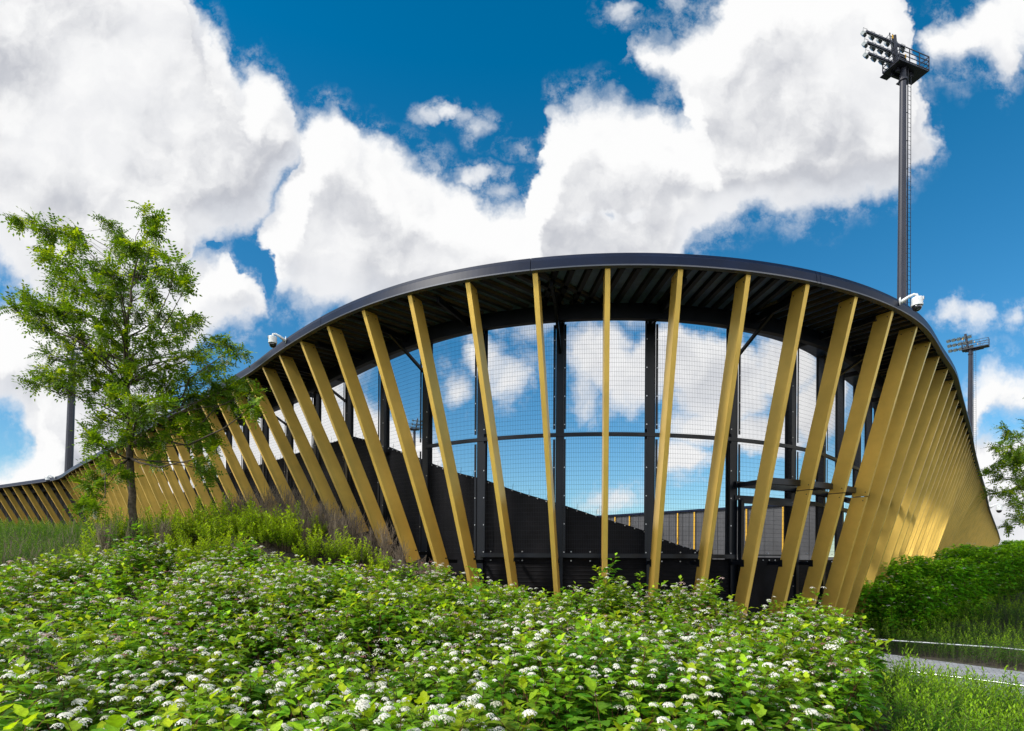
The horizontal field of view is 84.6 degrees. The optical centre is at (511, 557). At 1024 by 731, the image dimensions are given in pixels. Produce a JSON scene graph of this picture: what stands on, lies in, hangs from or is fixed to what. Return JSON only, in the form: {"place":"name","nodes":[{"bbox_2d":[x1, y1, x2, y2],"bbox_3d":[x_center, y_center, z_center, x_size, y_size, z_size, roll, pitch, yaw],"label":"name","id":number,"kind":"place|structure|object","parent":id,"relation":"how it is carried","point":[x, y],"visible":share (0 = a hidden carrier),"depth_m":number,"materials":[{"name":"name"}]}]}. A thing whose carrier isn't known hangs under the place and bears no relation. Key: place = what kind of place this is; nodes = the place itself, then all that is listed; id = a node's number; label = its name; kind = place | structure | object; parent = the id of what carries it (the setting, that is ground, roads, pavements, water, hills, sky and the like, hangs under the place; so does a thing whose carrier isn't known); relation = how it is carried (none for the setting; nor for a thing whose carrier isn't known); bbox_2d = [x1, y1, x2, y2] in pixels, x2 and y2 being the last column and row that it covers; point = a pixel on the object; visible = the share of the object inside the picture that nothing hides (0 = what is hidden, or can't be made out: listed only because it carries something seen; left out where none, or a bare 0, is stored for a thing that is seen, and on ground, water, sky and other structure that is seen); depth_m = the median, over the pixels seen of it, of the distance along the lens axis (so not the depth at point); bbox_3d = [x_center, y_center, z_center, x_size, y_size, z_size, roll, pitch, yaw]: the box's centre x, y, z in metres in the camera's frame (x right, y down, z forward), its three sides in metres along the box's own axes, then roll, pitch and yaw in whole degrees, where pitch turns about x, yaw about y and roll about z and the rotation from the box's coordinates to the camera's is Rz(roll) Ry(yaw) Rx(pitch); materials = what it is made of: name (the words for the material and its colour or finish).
{"place":"outdoors","nodes":[
{"label":"outdoors","id":0,"kind":"place"},
{"bbox_2d":[427,565,445,583],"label":"dry shrub","id":1,"kind":"object","parent":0,"point":[428,571],"visible":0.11,"depth_m":12.21,"materials":[{"name":"plant"}]},
{"bbox_2d":[0,528,1023,730],"bbox_3d":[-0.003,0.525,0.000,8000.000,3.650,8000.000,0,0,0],"label":"ground","id":2,"kind":"structure","parent":0,"point":[993,663],"depth_m":12.86,"materials":[{"name":"soil"}]},
{"bbox_2d":[58,346,85,471],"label":"floodlight mast","id":3,"kind":"object","parent":2,"relation":"on","point":[69,446],"visible":0.28,"depth_m":69.40,"materials":[{"name":"metal"}]},
{"bbox_2d":[58,533,92,560],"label":"green shrub","id":4,"kind":"object","parent":2,"relation":"on","point":[81,538],"visible":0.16,"depth_m":14.49,"materials":[{"name":"green plant"}]},
{"bbox_2d":[71,542,100,569],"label":"green shrub","id":5,"kind":"object","parent":2,"relation":"on","point":[83,552],"visible":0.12,"depth_m":12.76,"materials":[{"name":"green plant"}]},
{"bbox_2d":[0,505,174,595],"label":"feathery growth","id":6,"kind":"object","parent":2,"relation":"on","point":[7,551],"visible":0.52,"depth_m":14.89,"materials":[{"name":"green plant"}]},
{"bbox_2d":[80,507,128,551],"bbox_3d":[-9.318,-0.594,13.013,1.152,1.231,1.092,0,0,-1],"label":"green shrub","id":7,"kind":"object","parent":2,"relation":"on","point":[120,528],"visible":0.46,"depth_m":12.86,"materials":[{"name":"green plant"}]},
{"bbox_2d":[90,521,118,554],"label":"dry shrub","id":8,"kind":"object","parent":2,"relation":"on","point":[104,544],"visible":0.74,"depth_m":12.55,"materials":[{"name":"plant"}]},
{"bbox_2d":[0,496,236,550],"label":"bank growth","id":9,"kind":"object","parent":2,"relation":"on","point":[42,526],"visible":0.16,"depth_m":20.24,"materials":[{"name":"green plant"}]},
{"bbox_2d":[0,200,268,547],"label":"tree","id":10,"kind":"object","parent":2,"relation":"on","point":[62,311],"visible":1,"depth_m":12.48,"materials":[{"name":"green plant"}]},
{"bbox_2d":[138,517,157,547],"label":"green shrub","id":11,"kind":"object","parent":2,"relation":"on","point":[145,532],"visible":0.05,"depth_m":13.69,"materials":[{"name":"green plant"}]},
{"bbox_2d":[151,516,174,550],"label":"dry shrub","id":12,"kind":"object","parent":2,"relation":"on","point":[162,534],"visible":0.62,"depth_m":12.97,"materials":[{"name":"plant"}]},
{"bbox_2d":[136,500,190,547],"bbox_3d":[-8.234,-0.764,13.420,1.158,1.249,1.184,0,0,2],"label":"green shrub","id":13,"kind":"object","parent":2,"relation":"on","point":[162,518],"visible":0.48,"depth_m":13.30,"materials":[{"name":"green plant"}]},
{"bbox_2d":[156,524,192,558],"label":"green shrub","id":14,"kind":"object","parent":2,"relation":"on","point":[176,542],"visible":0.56,"depth_m":12.59,"materials":[{"name":"green plant"}]},
{"bbox_2d":[157,509,200,546],"bbox_3d":[-8.462,-0.665,14.413,1.151,1.144,1.013,0,0,-13],"label":"green shrub","id":15,"kind":"object","parent":2,"relation":"on","point":[189,535],"visible":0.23,"depth_m":14.31,"materials":[{"name":"green plant"}]},
{"bbox_2d":[174,539,200,567],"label":"green shrub","id":16,"kind":"object","parent":2,"relation":"on","point":[180,554],"visible":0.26,"depth_m":12.21,"materials":[{"name":"green plant"}]},
{"bbox_2d":[170,496,217,542],"bbox_3d":[-8.200,-0.985,14.553,1.200,1.295,1.227,0,0,-27],"label":"green shrub","id":17,"kind":"object","parent":2,"relation":"on","point":[198,518],"visible":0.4,"depth_m":14.43,"materials":[{"name":"green plant"}]},
{"bbox_2d":[190,525,230,560],"bbox_3d":[-6.531,-0.242,12.226,0.877,0.925,0.858,0,0,-34],"label":"green shrub","id":18,"kind":"object","parent":2,"relation":"on","point":[203,546],"visible":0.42,"depth_m":12.11,"materials":[{"name":"green plant"}]},
{"bbox_2d":[191,503,237,546],"bbox_3d":[-6.783,-0.747,12.807,1.024,1.094,0.970,0,0,-8],"label":"green shrub","id":19,"kind":"object","parent":2,"relation":"on","point":[222,526],"visible":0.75,"depth_m":12.67,"materials":[{"name":"green plant"}]},
{"bbox_2d":[204,491,242,529],"bbox_3d":[-7.425,-1.169,14.546,1.096,1.156,1.072,0,0,3],"label":"green shrub","id":20,"kind":"object","parent":2,"relation":"on","point":[220,510],"visible":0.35,"depth_m":14.46,"materials":[{"name":"green plant"}]},
{"bbox_2d":[215,527,249,565],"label":"green shrub","id":21,"kind":"object","parent":2,"relation":"on","point":[227,542],"visible":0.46,"depth_m":12.06,"materials":[{"name":"green plant"}]},
{"bbox_2d":[221,486,253,527],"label":"dry shrub","id":22,"kind":"object","parent":2,"relation":"on","point":[238,504],"visible":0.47,"depth_m":14.52,"materials":[{"name":"brown plant"}]},
{"bbox_2d":[229,507,249,540],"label":"green shrub","id":23,"kind":"object","parent":2,"relation":"on","point":[238,515],"visible":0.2,"depth_m":13.21,"materials":[{"name":"green plant"}]},
{"bbox_2d":[226,511,261,542],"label":"green shrub","id":24,"kind":"object","parent":2,"relation":"on","point":[244,528],"visible":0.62,"depth_m":12.54,"materials":[{"name":"green plant"}]},
{"bbox_2d":[233,507,258,537],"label":"green shrub","id":25,"kind":"object","parent":2,"relation":"on","point":[243,522],"visible":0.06,"depth_m":13.00,"materials":[{"name":"green plant"}]},
{"bbox_2d":[229,496,263,518],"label":"green shrub","id":26,"kind":"object","parent":2,"relation":"on","point":[236,506],"visible":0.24,"depth_m":14.32,"materials":[{"name":"green plant"}]},
{"bbox_2d":[240,486,262,512],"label":"dry shrub","id":27,"kind":"object","parent":2,"relation":"on","point":[249,498],"visible":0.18,"depth_m":14.97,"materials":[{"name":"plant"}]},
{"bbox_2d":[240,548,265,573],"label":"green shrub","id":28,"kind":"object","parent":2,"relation":"on","point":[254,559],"visible":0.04,"depth_m":11.95,"materials":[{"name":"green plant"}]},
{"bbox_2d":[238,501,271,540],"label":"green shrub","id":29,"kind":"object","parent":2,"relation":"on","point":[249,514],"visible":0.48,"depth_m":12.59,"materials":[{"name":"green plant"}]},
{"bbox_2d":[245,511,280,547],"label":"green shrub","id":30,"kind":"object","parent":2,"relation":"on","point":[265,538],"visible":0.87,"depth_m":12.40,"materials":[{"name":"green plant"}]},
{"bbox_2d":[252,497,278,540],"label":"dry shrub","id":31,"kind":"object","parent":2,"relation":"on","point":[264,506],"visible":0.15,"depth_m":13.86,"materials":[{"name":"plant"}]},
{"bbox_2d":[254,485,282,518],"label":"dry shrub","id":32,"kind":"object","parent":2,"relation":"on","point":[268,500],"visible":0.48,"depth_m":14.84,"materials":[{"name":"brown plant"}]},
{"bbox_2d":[256,504,289,537],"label":"green shrub","id":33,"kind":"object","parent":2,"relation":"on","point":[272,514],"visible":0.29,"depth_m":12.83,"materials":[{"name":"green plant"}]},
{"bbox_2d":[260,508,287,536],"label":"green shrub","id":34,"kind":"object","parent":2,"relation":"on","point":[269,514],"visible":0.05,"depth_m":13.66,"materials":[{"name":"green plant"}]},
{"bbox_2d":[271,500,293,521],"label":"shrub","id":35,"kind":"object","parent":2,"relation":"on","point":[283,508],"visible":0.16,"depth_m":13.97,"materials":[{"name":"green plant"}]},
{"bbox_2d":[262,504,304,549],"bbox_3d":[-5.160,-0.687,12.584,0.930,1.049,0.981,0,0,33],"label":"green shrub","id":36,"kind":"object","parent":2,"relation":"on","point":[287,515],"visible":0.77,"depth_m":12.50,"materials":[{"name":"green plant"}]},
{"bbox_2d":[269,482,299,518],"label":"dry shrub","id":37,"kind":"object","parent":2,"relation":"on","point":[282,503],"visible":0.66,"depth_m":14.74,"materials":[{"name":"brown plant"}]},
{"bbox_2d":[272,518,302,551],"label":"green shrub","id":38,"kind":"object","parent":2,"relation":"on","point":[290,539],"visible":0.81,"depth_m":12.50,"materials":[{"name":"green plant"}]},
{"bbox_2d":[286,487,312,517],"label":"dry shrub","id":39,"kind":"object","parent":2,"relation":"on","point":[300,502],"visible":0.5,"depth_m":14.56,"materials":[{"name":"brown plant"}]},
{"bbox_2d":[285,500,316,536],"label":"green shrub","id":40,"kind":"object","parent":2,"relation":"on","point":[298,505],"visible":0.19,"depth_m":13.97,"materials":[{"name":"green plant"}]},
{"bbox_2d":[291,501,320,540],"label":"dry shrub","id":41,"kind":"object","parent":2,"relation":"on","point":[307,524],"visible":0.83,"depth_m":13.18,"materials":[{"name":"brown plant"}]},
{"bbox_2d":[291,524,326,564],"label":"green shrub","id":42,"kind":"object","parent":2,"relation":"on","point":[311,548],"visible":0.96,"depth_m":12.39,"materials":[{"name":"green plant"}]},
{"bbox_2d":[304,496,327,535],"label":"dry shrub","id":43,"kind":"object","parent":2,"relation":"on","point":[319,508],"visible":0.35,"depth_m":14.35,"materials":[{"name":"brown plant"}]},
{"bbox_2d":[309,515,328,535],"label":"green shrub","id":44,"kind":"object","parent":2,"relation":"on","point":[318,527],"visible":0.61,"depth_m":13.59,"materials":[{"name":"green plant"}]},
{"bbox_2d":[315,495,340,536],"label":"dry shrub","id":45,"kind":"object","parent":2,"relation":"on","point":[327,512],"visible":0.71,"depth_m":13.86,"materials":[{"name":"brown plant"}]},
{"bbox_2d":[319,526,354,565],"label":"green shrub","id":46,"kind":"object","parent":2,"relation":"on","point":[342,547],"visible":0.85,"depth_m":12.39,"materials":[{"name":"green plant"}]},
{"bbox_2d":[324,508,351,546],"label":"dry shrub","id":47,"kind":"object","parent":2,"relation":"on","point":[340,525],"visible":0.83,"depth_m":13.16,"materials":[{"name":"plant"}]},
{"bbox_2d":[331,510,351,544],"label":"dry shrub","id":48,"kind":"object","parent":2,"relation":"on","point":[344,535],"visible":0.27,"depth_m":13.79,"materials":[{"name":"brown plant"}]},
{"bbox_2d":[340,503,368,546],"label":"dry shrub","id":49,"kind":"object","parent":2,"relation":"on","point":[355,532],"visible":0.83,"depth_m":13.57,"materials":[{"name":"plant"}]},
{"bbox_2d":[344,537,371,568],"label":"green shrub","id":50,"kind":"object","parent":2,"relation":"on","point":[357,553],"visible":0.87,"depth_m":12.37,"materials":[{"name":"green plant"}]},
{"bbox_2d":[358,526,379,558],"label":"dry shrub","id":51,"kind":"object","parent":2,"relation":"on","point":[370,542],"visible":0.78,"depth_m":13.37,"materials":[{"name":"brown plant"}]},
{"bbox_2d":[366,547,391,577],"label":"green shrub","id":52,"kind":"object","parent":2,"relation":"on","point":[378,563],"visible":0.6,"depth_m":12.24,"materials":[{"name":"green plant"}]},
{"bbox_2d":[374,520,397,560],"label":"dry shrub","id":53,"kind":"object","parent":2,"relation":"on","point":[384,540],"visible":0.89,"depth_m":12.95,"materials":[{"name":"plant"}]},
{"bbox_2d":[389,539,408,571],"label":"dry shrub","id":54,"kind":"object","parent":2,"relation":"on","point":[400,556],"visible":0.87,"depth_m":12.68,"materials":[{"name":"brown plant"}]},
{"bbox_2d":[409,418,419,448],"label":"floodlight mast","id":55,"kind":"object","parent":2,"relation":"on","point":[414,432],"visible":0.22,"depth_m":149.74,"materials":[{"name":"metal"}]},
{"bbox_2d":[411,554,433,584],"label":"dry shrub","id":56,"kind":"object","parent":2,"relation":"on","point":[423,567],"visible":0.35,"depth_m":12.37,"materials":[{"name":"brown plant"}]},
{"bbox_2d":[0,523,897,730],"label":"flowering shrub bed","id":57,"kind":"object","parent":2,"relation":"on","point":[83,660],"visible":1,"depth_m":4.96,"materials":[{"name":"green plant"}]},
{"bbox_2d":[0,253,1000,642],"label":"stadium building","id":58,"kind":"structure","parent":2,"relation":"on","point":[914,481],"depth_m":12.77,"materials":[{"name":"gold metal"}]},
{"bbox_2d":[45,475,55,481],"bbox_3d":[-32.366,-5.508,39.418,0.577,0.514,0.281,0,0,-23],"label":"security camera","id":59,"kind":"object","parent":58,"relation":"attached to","point":[47,478],"visible":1,"depth_m":39.33,"materials":[{"name":"white plastic"}]},
{"bbox_2d":[268,333,285,347],"bbox_3d":[-5.857,-5.392,14.013,0.423,0.377,0.206,0,0,-24],"label":"security camera","id":60,"kind":"object","parent":58,"relation":"attached to","point":[272,340],"visible":1,"depth_m":13.93,"materials":[{"name":"white plastic"}]},
{"bbox_2d":[899,293,923,311],"bbox_3d":[8.325,-5.302,11.722,0.433,0.386,0.211,0,0,22],"label":"security camera","id":61,"kind":"object","parent":58,"relation":"attached to","point":[916,302],"visible":1,"depth_m":11.65,"materials":[{"name":"white plastic"}]},
{"bbox_2d":[989,504,1002,512],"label":"security camera","id":62,"kind":"object","parent":58,"relation":"attached to","point":[999,509],"visible":0.99,"depth_m":55.78,"materials":[{"name":"white plastic"}]},
{"bbox_2d":[597,505,814,559],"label":"stand wall","id":63,"kind":"structure","parent":2,"relation":"on","point":[718,542],"depth_m":43.03,"materials":[{"name":"grey metal"}]},
{"bbox_2d":[860,27,929,306],"bbox_3d":[26.876,-17.372,40.058,5.482,39.472,1.600,0,0,-19],"label":"floodlight mast","id":64,"kind":"object","parent":2,"relation":"on","point":[903,70],"visible":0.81,"depth_m":39.84,"materials":[{"name":"metal"}]},
{"bbox_2d":[810,641,1023,730],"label":"weed bed","id":65,"kind":"object","parent":2,"relation":"on","point":[936,702],"visible":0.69,"depth_m":6.61,"materials":[{"name":"green plant"}]},
{"bbox_2d":[843,573,1023,667],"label":"weed slope","id":66,"kind":"structure","parent":2,"relation":"on","point":[939,632],"depth_m":14.46,"materials":[{"name":"green plant"}]},
{"bbox_2d":[851,540,1023,638],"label":"hedge","id":67,"kind":"object","parent":2,"relation":"on","point":[965,573],"visible":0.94,"depth_m":16.28,"materials":[{"name":"green plant"}]},
{"bbox_2d":[855,636,1023,650],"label":"guard rail","id":68,"kind":"object","parent":2,"relation":"on","point":[943,643],"visible":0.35,"depth_m":13.29,"materials":[{"name":"grey metal"}]},
{"bbox_2d":[885,668,1023,685],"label":"guard rail","id":69,"kind":"object","parent":2,"relation":"on","point":[971,679],"visible":0.08,"depth_m":9.31,"materials":[{"name":"grey metal"}]},
{"bbox_2d":[946,334,989,439],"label":"floodlight mast","id":70,"kind":"object","parent":2,"relation":"on","point":[969,349],"visible":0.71,"depth_m":93.79,"materials":[{"name":"metal"}]},
{"bbox_2d":[977,418,1023,537],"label":"tree","id":71,"kind":"object","parent":2,"relation":"on","point":[1013,458],"visible":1,"depth_m":16.51,"materials":[{"name":"green plant"}]},
{"bbox_2d":[0,0,1023,556],"label":"sky","id":72,"kind":"structure","parent":0,"point":[310,159],"materials":[{"name":"blue"}]},
{"bbox_2d":[870,653,1023,697],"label":"path","id":73,"kind":"structure","parent":0,"point":[996,672],"depth_m":11.57,"materials":[{"name":"grey concrete"}]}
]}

